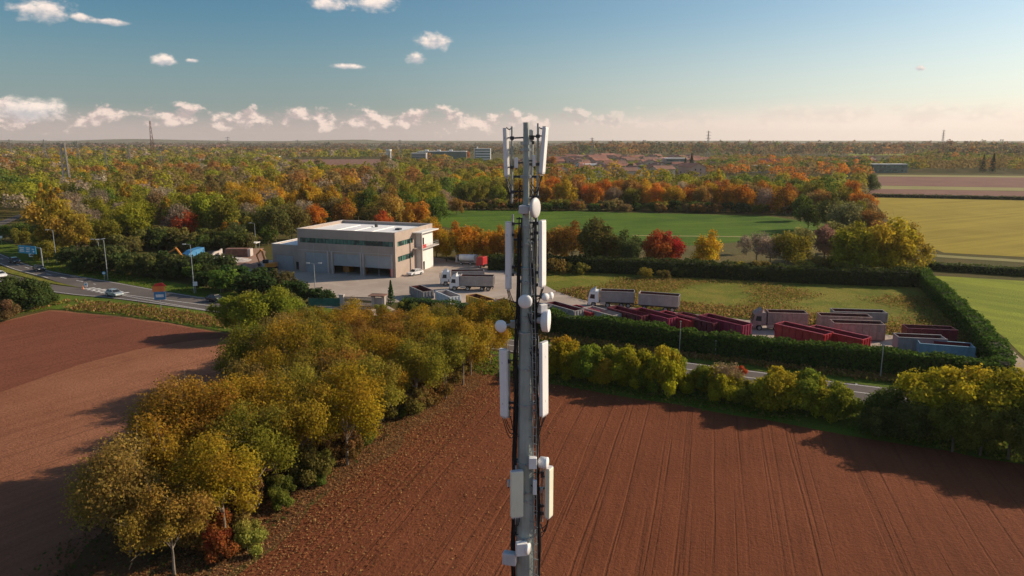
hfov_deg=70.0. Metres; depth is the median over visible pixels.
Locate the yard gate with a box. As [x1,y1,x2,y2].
[338,293,387,307]
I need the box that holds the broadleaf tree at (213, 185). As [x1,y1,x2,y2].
[197,172,225,194]
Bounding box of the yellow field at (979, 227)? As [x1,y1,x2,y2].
[875,198,1023,256]
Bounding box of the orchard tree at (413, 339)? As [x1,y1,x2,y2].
[399,332,429,386]
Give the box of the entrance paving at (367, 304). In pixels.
[319,302,396,316]
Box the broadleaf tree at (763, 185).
[754,179,773,205]
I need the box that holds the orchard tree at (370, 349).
[352,341,387,361]
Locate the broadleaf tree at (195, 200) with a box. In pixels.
[182,192,210,223]
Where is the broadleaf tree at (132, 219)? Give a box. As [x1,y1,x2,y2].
[109,200,150,236]
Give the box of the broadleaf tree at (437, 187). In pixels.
[425,182,446,196]
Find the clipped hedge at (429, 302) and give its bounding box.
[401,295,476,316]
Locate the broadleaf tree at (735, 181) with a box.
[729,177,743,185]
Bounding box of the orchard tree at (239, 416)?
[204,398,303,506]
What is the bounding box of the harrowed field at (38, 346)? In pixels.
[0,311,230,391]
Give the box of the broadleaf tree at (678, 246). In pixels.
[661,229,687,258]
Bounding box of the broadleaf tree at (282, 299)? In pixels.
[245,284,303,321]
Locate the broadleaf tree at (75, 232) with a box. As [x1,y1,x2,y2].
[45,212,91,249]
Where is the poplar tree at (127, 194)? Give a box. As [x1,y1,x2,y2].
[119,182,131,198]
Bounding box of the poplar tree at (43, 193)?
[40,184,54,202]
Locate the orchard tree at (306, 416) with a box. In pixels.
[253,379,347,465]
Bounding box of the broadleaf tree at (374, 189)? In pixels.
[359,184,378,193]
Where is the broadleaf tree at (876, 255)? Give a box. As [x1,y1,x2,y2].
[841,224,896,267]
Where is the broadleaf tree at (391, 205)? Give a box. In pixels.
[367,185,404,221]
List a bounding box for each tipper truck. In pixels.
[440,268,484,285]
[448,272,494,290]
[587,287,634,307]
[749,307,808,330]
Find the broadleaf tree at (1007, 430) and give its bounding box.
[987,402,1023,460]
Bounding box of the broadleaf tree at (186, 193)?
[176,190,196,198]
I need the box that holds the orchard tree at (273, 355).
[238,341,298,384]
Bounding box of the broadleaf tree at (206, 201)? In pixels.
[195,191,235,229]
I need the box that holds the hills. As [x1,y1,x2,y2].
[0,139,1023,143]
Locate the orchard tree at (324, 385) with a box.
[310,355,345,433]
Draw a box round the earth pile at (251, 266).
[235,262,262,268]
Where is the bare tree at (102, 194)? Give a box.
[88,188,114,206]
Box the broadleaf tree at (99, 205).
[79,195,112,222]
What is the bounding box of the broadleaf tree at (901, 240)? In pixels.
[869,213,919,268]
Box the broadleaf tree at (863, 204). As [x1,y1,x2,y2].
[847,200,868,217]
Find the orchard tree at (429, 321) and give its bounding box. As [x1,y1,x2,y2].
[410,311,441,345]
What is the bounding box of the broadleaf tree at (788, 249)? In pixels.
[770,230,812,264]
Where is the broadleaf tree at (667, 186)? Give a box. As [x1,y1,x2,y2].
[664,183,681,191]
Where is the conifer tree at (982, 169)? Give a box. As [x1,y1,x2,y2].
[979,154,986,172]
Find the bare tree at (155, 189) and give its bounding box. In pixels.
[147,186,171,199]
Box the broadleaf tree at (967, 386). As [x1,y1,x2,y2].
[916,363,1021,424]
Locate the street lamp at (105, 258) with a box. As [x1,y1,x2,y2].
[95,239,107,279]
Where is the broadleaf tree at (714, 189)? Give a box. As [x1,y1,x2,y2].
[697,181,721,203]
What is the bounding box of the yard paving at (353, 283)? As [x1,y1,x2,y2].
[246,257,976,357]
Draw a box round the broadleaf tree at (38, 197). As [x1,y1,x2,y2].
[32,192,56,202]
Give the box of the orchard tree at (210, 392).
[196,380,240,416]
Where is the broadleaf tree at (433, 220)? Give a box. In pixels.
[420,216,442,230]
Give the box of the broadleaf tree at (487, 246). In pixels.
[470,229,501,260]
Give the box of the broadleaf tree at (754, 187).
[743,181,762,203]
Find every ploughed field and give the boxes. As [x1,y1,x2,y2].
[0,310,252,575]
[237,374,1023,575]
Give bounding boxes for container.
[183,247,204,256]
[225,248,252,256]
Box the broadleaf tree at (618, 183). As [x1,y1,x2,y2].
[612,179,629,198]
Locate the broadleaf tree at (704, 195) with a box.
[692,185,712,202]
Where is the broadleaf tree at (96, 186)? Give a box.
[86,180,119,198]
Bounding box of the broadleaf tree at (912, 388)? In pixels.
[891,365,981,409]
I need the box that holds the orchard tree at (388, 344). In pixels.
[355,328,413,383]
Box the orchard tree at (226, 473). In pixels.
[162,426,271,527]
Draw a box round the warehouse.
[271,220,438,277]
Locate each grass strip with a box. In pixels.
[633,235,758,236]
[877,175,1023,176]
[878,186,1023,190]
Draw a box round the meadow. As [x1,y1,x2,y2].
[515,271,968,342]
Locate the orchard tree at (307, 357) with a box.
[277,346,326,391]
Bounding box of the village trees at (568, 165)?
[0,145,877,174]
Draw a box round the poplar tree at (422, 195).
[417,190,424,204]
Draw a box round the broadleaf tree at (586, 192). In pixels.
[580,184,598,201]
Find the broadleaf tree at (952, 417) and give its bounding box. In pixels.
[926,400,986,451]
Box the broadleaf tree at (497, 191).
[489,184,507,201]
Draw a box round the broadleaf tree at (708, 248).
[690,227,722,260]
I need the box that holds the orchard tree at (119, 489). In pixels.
[56,427,182,553]
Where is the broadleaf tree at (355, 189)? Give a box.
[339,182,366,196]
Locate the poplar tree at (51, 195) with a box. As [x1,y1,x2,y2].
[44,187,60,212]
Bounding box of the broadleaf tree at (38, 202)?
[30,199,49,210]
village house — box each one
[558,156,572,163]
[570,156,584,158]
[571,158,583,167]
[574,161,590,165]
[583,165,603,176]
[586,154,606,158]
[589,157,609,163]
[599,153,614,154]
[599,164,614,174]
[602,160,620,164]
[606,155,617,159]
[614,166,637,177]
[617,163,636,165]
[625,157,639,162]
[627,165,642,175]
[638,159,657,162]
[641,156,659,160]
[643,159,655,164]
[645,163,662,173]
[649,164,675,176]
[670,161,688,164]
[678,162,705,175]
[689,157,707,161]
[754,158,780,161]
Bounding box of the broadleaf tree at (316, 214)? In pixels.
[304,203,328,225]
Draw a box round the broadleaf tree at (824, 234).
[813,224,835,256]
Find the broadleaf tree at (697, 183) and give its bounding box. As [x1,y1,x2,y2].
[693,179,703,187]
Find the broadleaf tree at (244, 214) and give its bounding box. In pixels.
[236,209,254,223]
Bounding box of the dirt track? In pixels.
[1007,347,1023,376]
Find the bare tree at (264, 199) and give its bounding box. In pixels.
[258,189,279,202]
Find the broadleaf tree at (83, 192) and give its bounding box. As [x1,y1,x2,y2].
[67,189,89,203]
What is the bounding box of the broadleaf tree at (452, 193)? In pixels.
[441,184,456,196]
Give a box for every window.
[300,237,392,246]
[397,238,411,246]
[398,252,412,261]
[418,152,464,152]
[475,149,489,150]
[667,159,684,160]
[874,170,905,171]
[875,165,906,166]
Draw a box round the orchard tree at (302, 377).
[263,361,329,446]
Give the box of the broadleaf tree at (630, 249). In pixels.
[612,227,642,259]
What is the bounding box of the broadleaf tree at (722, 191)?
[715,179,738,202]
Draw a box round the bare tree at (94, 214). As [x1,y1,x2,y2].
[81,208,101,225]
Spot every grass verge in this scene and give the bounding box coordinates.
[0,240,380,319]
[18,294,261,333]
[482,350,1023,463]
[508,334,897,387]
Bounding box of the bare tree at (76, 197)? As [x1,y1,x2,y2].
[59,190,82,209]
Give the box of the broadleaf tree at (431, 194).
[420,190,437,213]
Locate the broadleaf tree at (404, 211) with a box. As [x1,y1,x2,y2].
[393,194,417,221]
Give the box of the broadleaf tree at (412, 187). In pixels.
[410,185,418,196]
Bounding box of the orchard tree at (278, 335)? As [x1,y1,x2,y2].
[244,309,320,359]
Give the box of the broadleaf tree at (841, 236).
[826,220,871,267]
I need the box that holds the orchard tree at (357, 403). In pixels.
[305,358,388,465]
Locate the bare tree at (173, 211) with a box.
[160,203,193,229]
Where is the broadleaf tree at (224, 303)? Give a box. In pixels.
[205,294,243,333]
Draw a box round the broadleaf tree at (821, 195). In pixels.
[814,189,837,205]
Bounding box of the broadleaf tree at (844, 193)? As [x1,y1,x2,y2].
[835,184,853,204]
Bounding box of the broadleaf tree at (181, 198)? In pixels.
[160,190,190,216]
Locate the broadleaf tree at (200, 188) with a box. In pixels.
[190,185,219,200]
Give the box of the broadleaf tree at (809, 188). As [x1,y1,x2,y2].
[802,179,826,198]
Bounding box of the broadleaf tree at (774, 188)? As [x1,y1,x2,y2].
[771,184,777,190]
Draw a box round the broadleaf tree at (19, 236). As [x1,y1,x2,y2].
[10,228,31,243]
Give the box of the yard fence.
[308,297,339,305]
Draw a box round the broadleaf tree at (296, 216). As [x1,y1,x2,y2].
[277,202,311,238]
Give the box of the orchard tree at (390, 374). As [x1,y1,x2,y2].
[319,350,407,422]
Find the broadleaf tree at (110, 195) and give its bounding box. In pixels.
[88,189,116,201]
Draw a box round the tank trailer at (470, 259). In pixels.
[455,254,477,264]
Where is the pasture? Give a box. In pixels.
[500,237,834,267]
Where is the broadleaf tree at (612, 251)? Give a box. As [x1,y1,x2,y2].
[589,232,621,258]
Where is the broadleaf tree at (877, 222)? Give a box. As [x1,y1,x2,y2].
[862,219,889,231]
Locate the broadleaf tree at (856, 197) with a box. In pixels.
[847,191,879,206]
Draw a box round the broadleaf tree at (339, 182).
[321,177,346,194]
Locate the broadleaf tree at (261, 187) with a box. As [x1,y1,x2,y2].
[253,184,273,208]
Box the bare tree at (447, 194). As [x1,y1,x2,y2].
[439,189,452,204]
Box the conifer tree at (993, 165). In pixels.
[989,153,996,171]
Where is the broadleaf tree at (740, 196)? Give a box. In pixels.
[728,184,757,206]
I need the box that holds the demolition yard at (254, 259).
[205,248,265,270]
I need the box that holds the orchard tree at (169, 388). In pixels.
[121,371,203,437]
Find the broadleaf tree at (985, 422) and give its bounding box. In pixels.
[952,403,1018,455]
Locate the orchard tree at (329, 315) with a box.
[312,305,346,325]
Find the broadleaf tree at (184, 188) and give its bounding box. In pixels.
[176,184,195,192]
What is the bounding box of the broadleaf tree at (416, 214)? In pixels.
[401,200,431,222]
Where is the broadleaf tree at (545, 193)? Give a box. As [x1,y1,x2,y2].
[533,182,555,202]
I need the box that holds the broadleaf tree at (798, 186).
[792,183,806,191]
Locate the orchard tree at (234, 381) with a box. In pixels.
[203,372,288,425]
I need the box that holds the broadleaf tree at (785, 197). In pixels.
[767,182,798,213]
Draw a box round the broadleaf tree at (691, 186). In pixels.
[681,183,696,192]
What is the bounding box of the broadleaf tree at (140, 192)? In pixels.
[127,188,145,199]
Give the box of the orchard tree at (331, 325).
[312,319,342,333]
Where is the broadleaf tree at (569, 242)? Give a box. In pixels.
[551,219,582,256]
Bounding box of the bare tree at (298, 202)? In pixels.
[294,200,313,214]
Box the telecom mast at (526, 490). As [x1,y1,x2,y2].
[495,122,553,575]
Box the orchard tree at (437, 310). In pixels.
[423,302,465,322]
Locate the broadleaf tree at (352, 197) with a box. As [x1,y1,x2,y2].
[345,189,364,220]
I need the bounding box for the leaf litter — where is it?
[130,360,672,575]
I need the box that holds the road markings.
[0,254,906,398]
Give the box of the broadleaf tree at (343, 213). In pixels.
[330,197,357,221]
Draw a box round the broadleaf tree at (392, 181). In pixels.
[377,175,401,195]
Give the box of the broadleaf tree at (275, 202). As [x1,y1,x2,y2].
[264,195,292,208]
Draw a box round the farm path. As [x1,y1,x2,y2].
[932,254,1023,261]
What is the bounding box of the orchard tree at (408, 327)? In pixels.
[390,314,439,344]
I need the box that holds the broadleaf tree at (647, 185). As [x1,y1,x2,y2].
[638,182,652,206]
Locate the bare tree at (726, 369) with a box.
[706,360,745,383]
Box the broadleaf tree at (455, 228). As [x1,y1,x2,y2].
[448,220,464,245]
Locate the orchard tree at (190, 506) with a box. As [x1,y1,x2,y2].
[110,478,219,575]
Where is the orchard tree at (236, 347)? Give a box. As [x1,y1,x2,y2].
[208,320,280,378]
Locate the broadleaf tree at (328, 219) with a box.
[322,209,333,222]
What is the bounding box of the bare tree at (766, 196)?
[755,186,774,212]
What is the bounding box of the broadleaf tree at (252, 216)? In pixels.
[249,205,275,222]
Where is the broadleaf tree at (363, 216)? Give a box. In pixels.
[358,205,377,220]
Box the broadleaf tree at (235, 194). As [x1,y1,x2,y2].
[222,190,240,201]
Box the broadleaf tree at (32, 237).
[29,235,49,245]
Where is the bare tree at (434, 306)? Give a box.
[426,302,445,312]
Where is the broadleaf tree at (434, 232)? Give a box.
[432,224,447,257]
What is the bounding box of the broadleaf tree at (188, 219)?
[168,209,198,232]
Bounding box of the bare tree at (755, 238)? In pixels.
[740,231,772,259]
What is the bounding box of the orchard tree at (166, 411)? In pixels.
[109,391,214,487]
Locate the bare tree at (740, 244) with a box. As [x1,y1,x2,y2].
[736,235,750,251]
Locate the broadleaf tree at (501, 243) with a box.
[492,229,516,254]
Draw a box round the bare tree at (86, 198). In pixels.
[76,194,95,211]
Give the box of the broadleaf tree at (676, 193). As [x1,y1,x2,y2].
[662,185,686,203]
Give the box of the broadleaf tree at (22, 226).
[10,221,35,240]
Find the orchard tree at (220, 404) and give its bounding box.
[156,372,258,440]
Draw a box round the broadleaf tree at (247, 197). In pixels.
[230,191,266,210]
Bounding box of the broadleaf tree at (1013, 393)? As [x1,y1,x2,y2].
[991,372,1023,411]
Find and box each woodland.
[0,139,1023,155]
[0,141,1023,174]
[0,153,457,208]
[380,154,868,196]
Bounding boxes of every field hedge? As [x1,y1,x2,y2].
[872,193,1023,199]
[921,260,1023,275]
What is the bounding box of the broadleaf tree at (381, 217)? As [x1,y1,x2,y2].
[373,209,393,221]
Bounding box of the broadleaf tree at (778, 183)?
[772,180,786,187]
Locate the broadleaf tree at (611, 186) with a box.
[604,182,621,200]
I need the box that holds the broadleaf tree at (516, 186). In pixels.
[508,179,530,199]
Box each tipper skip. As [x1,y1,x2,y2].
[409,285,433,298]
[435,290,460,303]
[466,293,493,302]
[545,301,583,315]
[572,305,599,316]
[583,306,621,316]
[607,305,649,325]
[631,307,677,327]
[660,310,698,327]
[673,312,719,332]
[699,313,751,335]
[774,321,833,342]
[810,325,870,347]
[816,312,872,326]
[829,319,885,340]
[830,308,887,322]
[892,333,947,350]
[901,324,957,341]
[916,340,975,358]
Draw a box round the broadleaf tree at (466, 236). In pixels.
[454,224,481,254]
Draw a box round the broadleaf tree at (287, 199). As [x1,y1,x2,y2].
[282,191,294,203]
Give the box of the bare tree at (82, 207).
[66,202,90,213]
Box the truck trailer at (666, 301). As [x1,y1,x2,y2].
[631,290,680,311]
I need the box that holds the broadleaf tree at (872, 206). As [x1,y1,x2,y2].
[858,197,880,213]
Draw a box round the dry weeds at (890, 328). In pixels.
[556,286,901,334]
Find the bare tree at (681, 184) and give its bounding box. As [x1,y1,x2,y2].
[677,180,689,190]
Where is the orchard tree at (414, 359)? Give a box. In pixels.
[383,338,454,400]
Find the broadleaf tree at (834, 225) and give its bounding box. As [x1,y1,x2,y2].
[816,220,844,240]
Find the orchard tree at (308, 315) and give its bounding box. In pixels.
[276,303,335,329]
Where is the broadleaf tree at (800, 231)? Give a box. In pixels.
[787,225,816,260]
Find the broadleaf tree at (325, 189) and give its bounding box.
[322,185,336,196]
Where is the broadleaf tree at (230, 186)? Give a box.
[223,180,253,190]
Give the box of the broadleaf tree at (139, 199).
[134,194,157,219]
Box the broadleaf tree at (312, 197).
[290,189,316,206]
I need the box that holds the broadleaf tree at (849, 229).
[832,223,863,250]
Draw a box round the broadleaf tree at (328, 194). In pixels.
[313,183,342,206]
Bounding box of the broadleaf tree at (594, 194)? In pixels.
[584,181,604,204]
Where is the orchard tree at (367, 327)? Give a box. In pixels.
[343,315,378,342]
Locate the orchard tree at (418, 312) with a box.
[393,306,435,334]
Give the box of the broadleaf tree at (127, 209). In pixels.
[110,205,145,225]
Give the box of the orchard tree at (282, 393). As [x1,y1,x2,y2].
[213,370,326,470]
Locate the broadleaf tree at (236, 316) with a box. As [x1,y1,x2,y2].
[223,291,281,334]
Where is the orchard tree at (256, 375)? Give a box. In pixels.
[241,365,300,399]
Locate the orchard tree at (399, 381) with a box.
[364,355,410,420]
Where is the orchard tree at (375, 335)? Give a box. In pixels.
[355,327,399,351]
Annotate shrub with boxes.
[0,275,36,305]
[0,299,20,320]
[1,277,55,308]
[29,281,60,306]
[53,244,83,263]
[64,254,87,272]
[66,245,94,259]
[74,251,87,257]
[80,246,118,270]
[84,254,112,272]
[90,239,105,246]
[94,243,120,253]
[95,245,127,269]
[103,234,128,245]
[104,252,135,274]
[113,240,139,251]
[115,258,140,276]
[121,240,142,252]
[122,235,143,245]
[126,252,153,276]
[129,229,152,248]
[138,250,170,272]
[139,252,168,273]
[139,253,163,273]
[140,226,167,248]
[144,259,166,276]
[153,226,179,244]
[156,256,185,278]
[156,512,213,550]
[161,254,192,278]
[163,226,188,247]
[164,255,185,277]
[165,231,186,249]
[174,233,198,248]
[176,233,197,250]
[181,252,211,268]
[181,257,195,273]
[182,262,204,278]
[184,237,207,249]
[190,269,217,288]
[195,227,212,232]
[196,233,215,249]
[198,227,223,240]
[199,263,220,273]
[200,526,241,563]
[202,258,225,265]
[203,261,226,266]
[204,232,218,247]
[204,253,238,271]
[204,501,231,533]
[207,268,239,292]
[209,231,219,246]
[214,477,264,526]
[218,229,249,248]
[218,264,249,286]
[229,232,256,247]
[229,518,268,556]
[230,269,273,293]
[251,267,277,277]
[254,276,286,293]
[265,474,296,493]
[268,268,297,289]
[268,489,294,510]
[279,279,309,299]
[282,443,335,486]
[300,287,322,298]
[308,470,326,486]
[313,439,338,458]
[316,288,337,298]
[316,448,335,474]
[328,429,364,460]
[341,421,370,445]
[357,429,375,443]
[367,400,397,426]
[373,304,391,314]
[387,381,424,415]
[396,299,409,311]
[396,405,406,417]
[407,301,421,311]
[409,385,433,408]
[412,375,453,404]
[437,368,463,385]
[456,355,473,373]
[462,202,475,209]
[474,201,489,208]
[488,198,497,205]
[489,203,495,208]
[495,199,507,209]
[496,202,507,208]
[508,202,516,208]
[510,197,521,209]
[541,202,552,209]
[546,258,568,273]
[548,339,576,373]
[549,199,562,209]
[550,334,580,352]
[552,202,564,209]
[556,359,585,380]
[558,198,570,209]
[562,348,582,379]
[564,261,572,271]
[569,201,581,209]
[571,262,590,274]
[571,343,604,381]
[575,200,585,209]
[586,357,617,384]
[590,203,600,210]
[601,343,617,362]
[602,201,616,210]
[607,346,651,389]
[609,198,623,207]
[611,351,636,379]
[616,343,645,385]
[620,204,632,211]
[633,202,644,210]
[635,354,660,392]
[637,267,653,278]
[643,345,685,397]
[644,202,655,209]
[653,201,668,211]
[655,203,667,212]
[656,270,670,279]
[656,347,687,370]
[666,200,682,209]
[668,368,694,394]
[672,267,688,276]
[673,205,682,211]
[680,202,690,211]
[687,201,701,206]
[687,364,710,391]
[687,372,706,391]
[690,204,701,211]
[697,205,708,212]
[699,201,713,212]
[701,364,739,399]
[706,370,738,401]
[721,202,733,211]
[726,261,745,275]
[732,384,760,407]
[733,366,748,373]
[734,202,746,211]
[734,373,751,388]
[736,203,751,212]
[749,369,809,411]
[751,260,778,267]
[752,204,764,212]
[753,365,803,403]
[760,203,769,211]
[786,367,820,408]
[792,371,829,418]
[795,259,814,267]
[797,383,825,414]
[806,387,842,423]
[810,256,831,267]
[823,380,854,401]
[824,386,863,419]
[827,255,851,266]
[856,404,896,437]
[858,385,916,414]
[900,260,919,269]
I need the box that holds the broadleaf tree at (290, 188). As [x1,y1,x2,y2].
[279,175,300,201]
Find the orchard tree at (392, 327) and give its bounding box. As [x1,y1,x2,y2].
[376,318,416,339]
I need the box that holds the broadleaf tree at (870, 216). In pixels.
[858,208,887,227]
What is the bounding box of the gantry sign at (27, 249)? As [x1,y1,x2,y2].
[18,245,43,265]
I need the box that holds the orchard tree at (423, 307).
[407,302,434,317]
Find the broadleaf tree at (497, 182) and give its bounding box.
[486,178,502,197]
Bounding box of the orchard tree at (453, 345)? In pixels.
[423,328,473,397]
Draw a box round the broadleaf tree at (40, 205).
[33,202,55,228]
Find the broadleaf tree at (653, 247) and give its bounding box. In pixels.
[641,228,672,258]
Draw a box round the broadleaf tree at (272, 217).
[256,202,295,242]
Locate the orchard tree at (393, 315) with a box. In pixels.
[375,307,413,327]
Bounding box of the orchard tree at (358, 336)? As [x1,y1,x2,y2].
[331,326,367,343]
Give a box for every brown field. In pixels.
[287,159,380,167]
[868,189,1023,196]
[877,176,1023,187]
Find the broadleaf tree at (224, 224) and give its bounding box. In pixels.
[219,219,239,230]
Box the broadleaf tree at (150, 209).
[120,200,158,227]
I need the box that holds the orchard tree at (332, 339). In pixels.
[309,332,339,351]
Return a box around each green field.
[848,154,911,155]
[936,276,1023,355]
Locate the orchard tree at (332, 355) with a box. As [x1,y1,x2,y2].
[312,346,375,377]
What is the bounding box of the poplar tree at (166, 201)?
[162,196,170,215]
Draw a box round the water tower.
[386,149,391,158]
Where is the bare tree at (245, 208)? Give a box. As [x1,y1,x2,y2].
[239,200,258,213]
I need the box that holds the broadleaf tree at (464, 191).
[455,181,477,201]
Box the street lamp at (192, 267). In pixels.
[182,244,194,292]
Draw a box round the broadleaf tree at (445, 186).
[440,181,451,197]
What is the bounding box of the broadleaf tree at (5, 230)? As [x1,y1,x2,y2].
[0,225,12,241]
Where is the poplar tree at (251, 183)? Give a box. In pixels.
[246,174,257,188]
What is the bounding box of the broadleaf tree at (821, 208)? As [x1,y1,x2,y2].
[812,190,844,223]
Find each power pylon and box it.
[6,139,13,157]
[59,143,70,177]
[73,142,80,162]
[156,149,163,162]
[398,140,401,156]
[705,131,710,155]
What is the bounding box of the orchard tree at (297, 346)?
[276,333,312,360]
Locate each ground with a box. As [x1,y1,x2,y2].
[0,144,1023,575]
[54,351,496,575]
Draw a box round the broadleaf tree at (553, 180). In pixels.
[544,175,561,185]
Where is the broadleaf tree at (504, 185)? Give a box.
[502,180,514,198]
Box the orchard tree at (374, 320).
[363,304,395,327]
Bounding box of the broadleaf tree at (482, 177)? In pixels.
[468,173,490,189]
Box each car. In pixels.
[0,270,6,276]
[8,257,20,263]
[32,264,45,271]
[105,288,123,296]
[205,294,223,301]
[406,268,423,275]
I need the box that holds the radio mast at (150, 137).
[149,121,154,152]
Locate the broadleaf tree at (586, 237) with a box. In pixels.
[575,216,615,257]
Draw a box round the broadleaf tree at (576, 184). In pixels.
[570,178,586,200]
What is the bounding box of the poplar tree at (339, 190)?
[332,184,342,200]
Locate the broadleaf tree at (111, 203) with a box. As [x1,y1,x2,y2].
[105,196,132,218]
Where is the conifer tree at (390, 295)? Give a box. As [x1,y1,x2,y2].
[387,280,395,305]
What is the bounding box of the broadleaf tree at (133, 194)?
[130,192,143,202]
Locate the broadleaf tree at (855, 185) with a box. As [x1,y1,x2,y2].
[838,179,862,194]
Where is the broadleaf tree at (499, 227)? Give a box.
[492,223,504,256]
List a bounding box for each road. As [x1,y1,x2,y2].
[0,214,21,224]
[0,253,911,401]
[0,274,205,310]
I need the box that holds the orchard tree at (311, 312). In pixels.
[294,305,327,321]
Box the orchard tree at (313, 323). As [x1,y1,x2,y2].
[288,314,354,351]
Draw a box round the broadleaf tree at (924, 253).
[897,220,936,268]
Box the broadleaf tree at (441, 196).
[434,191,448,207]
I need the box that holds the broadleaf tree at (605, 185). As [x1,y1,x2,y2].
[599,178,615,196]
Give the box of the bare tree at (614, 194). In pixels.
[604,186,620,200]
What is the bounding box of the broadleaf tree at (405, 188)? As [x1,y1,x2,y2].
[382,180,413,197]
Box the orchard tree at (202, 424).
[180,416,247,475]
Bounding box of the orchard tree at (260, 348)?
[239,345,289,372]
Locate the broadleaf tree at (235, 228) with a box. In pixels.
[226,222,246,232]
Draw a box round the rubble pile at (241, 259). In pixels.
[213,256,250,262]
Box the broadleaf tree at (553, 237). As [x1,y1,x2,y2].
[546,225,566,255]
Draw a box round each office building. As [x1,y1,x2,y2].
[411,153,426,158]
[417,150,466,160]
[474,147,490,160]
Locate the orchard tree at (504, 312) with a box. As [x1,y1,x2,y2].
[481,298,515,348]
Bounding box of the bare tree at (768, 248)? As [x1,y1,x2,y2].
[753,236,784,263]
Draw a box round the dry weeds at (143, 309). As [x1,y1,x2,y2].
[19,298,235,329]
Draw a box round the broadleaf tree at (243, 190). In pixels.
[237,187,252,205]
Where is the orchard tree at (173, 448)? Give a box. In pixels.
[95,412,198,501]
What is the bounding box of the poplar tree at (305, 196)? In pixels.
[297,178,311,207]
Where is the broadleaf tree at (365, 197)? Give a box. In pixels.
[355,186,380,219]
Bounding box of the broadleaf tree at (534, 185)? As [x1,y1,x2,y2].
[521,178,535,199]
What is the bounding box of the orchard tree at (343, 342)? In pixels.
[281,328,373,366]
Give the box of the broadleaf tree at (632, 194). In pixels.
[620,187,642,204]
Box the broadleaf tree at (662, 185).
[654,181,674,187]
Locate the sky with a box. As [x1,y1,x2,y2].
[0,0,1023,140]
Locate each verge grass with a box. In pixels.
[44,258,205,295]
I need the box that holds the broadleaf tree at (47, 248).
[32,239,60,261]
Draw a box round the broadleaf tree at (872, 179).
[864,173,880,191]
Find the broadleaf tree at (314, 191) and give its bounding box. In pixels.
[295,183,324,203]
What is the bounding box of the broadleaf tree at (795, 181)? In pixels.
[786,177,804,185]
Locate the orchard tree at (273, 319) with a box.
[255,311,309,347]
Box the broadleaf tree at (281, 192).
[267,187,286,202]
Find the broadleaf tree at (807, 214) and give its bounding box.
[795,199,821,228]
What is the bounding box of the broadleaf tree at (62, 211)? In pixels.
[19,191,76,248]
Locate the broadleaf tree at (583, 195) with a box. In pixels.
[581,183,593,202]
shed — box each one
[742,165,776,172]
[868,164,907,172]
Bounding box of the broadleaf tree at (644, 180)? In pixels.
[633,177,649,202]
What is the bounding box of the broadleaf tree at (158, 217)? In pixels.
[150,198,167,225]
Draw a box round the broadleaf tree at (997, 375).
[951,363,1023,412]
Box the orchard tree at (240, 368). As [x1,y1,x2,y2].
[204,355,278,390]
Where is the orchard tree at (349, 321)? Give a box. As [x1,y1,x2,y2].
[328,305,377,334]
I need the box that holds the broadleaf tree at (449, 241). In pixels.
[433,227,460,261]
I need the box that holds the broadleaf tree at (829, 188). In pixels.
[811,180,832,195]
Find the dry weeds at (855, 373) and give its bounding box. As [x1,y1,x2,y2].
[509,329,921,384]
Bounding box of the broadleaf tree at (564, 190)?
[551,173,578,201]
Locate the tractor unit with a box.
[476,256,487,267]
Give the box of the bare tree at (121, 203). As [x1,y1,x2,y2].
[111,201,122,217]
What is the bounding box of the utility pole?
[880,345,884,375]
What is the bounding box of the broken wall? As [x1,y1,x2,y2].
[211,248,222,256]
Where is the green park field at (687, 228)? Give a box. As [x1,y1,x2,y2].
[431,210,823,245]
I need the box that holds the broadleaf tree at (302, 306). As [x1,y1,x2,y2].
[282,290,307,314]
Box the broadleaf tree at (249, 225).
[241,216,261,236]
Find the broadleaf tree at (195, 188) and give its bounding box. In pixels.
[186,184,214,194]
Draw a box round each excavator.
[168,248,181,254]
[256,249,277,270]
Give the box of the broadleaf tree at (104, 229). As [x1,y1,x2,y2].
[80,211,121,246]
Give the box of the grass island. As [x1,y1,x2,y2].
[0,266,75,286]
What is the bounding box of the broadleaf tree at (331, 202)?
[318,196,341,214]
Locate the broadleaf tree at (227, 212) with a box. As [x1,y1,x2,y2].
[201,196,241,230]
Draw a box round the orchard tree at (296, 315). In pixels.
[277,307,314,320]
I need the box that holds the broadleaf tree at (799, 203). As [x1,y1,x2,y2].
[791,193,809,218]
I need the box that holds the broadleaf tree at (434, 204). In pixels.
[419,196,450,223]
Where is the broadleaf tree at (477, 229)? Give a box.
[470,224,486,255]
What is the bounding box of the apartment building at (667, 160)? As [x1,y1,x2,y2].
[662,158,686,163]
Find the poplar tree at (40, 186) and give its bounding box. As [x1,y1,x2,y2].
[36,182,44,196]
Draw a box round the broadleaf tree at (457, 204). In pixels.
[448,198,463,213]
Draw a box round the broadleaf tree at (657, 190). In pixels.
[643,182,666,202]
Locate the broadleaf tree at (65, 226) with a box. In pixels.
[50,210,86,245]
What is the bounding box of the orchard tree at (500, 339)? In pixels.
[473,318,512,363]
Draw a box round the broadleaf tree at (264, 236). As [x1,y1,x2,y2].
[258,223,278,244]
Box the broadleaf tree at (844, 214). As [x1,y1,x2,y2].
[825,201,866,227]
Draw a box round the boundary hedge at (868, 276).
[487,253,924,287]
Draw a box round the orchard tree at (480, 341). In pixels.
[465,321,494,374]
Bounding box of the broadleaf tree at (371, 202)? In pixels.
[366,195,381,210]
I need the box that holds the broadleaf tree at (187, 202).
[161,198,200,228]
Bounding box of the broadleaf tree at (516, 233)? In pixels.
[514,226,538,255]
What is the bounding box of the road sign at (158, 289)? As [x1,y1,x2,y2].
[152,283,165,311]
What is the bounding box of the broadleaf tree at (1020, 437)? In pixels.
[1010,422,1023,461]
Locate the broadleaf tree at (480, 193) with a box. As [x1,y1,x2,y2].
[468,179,489,201]
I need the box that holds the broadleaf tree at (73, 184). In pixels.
[64,181,86,193]

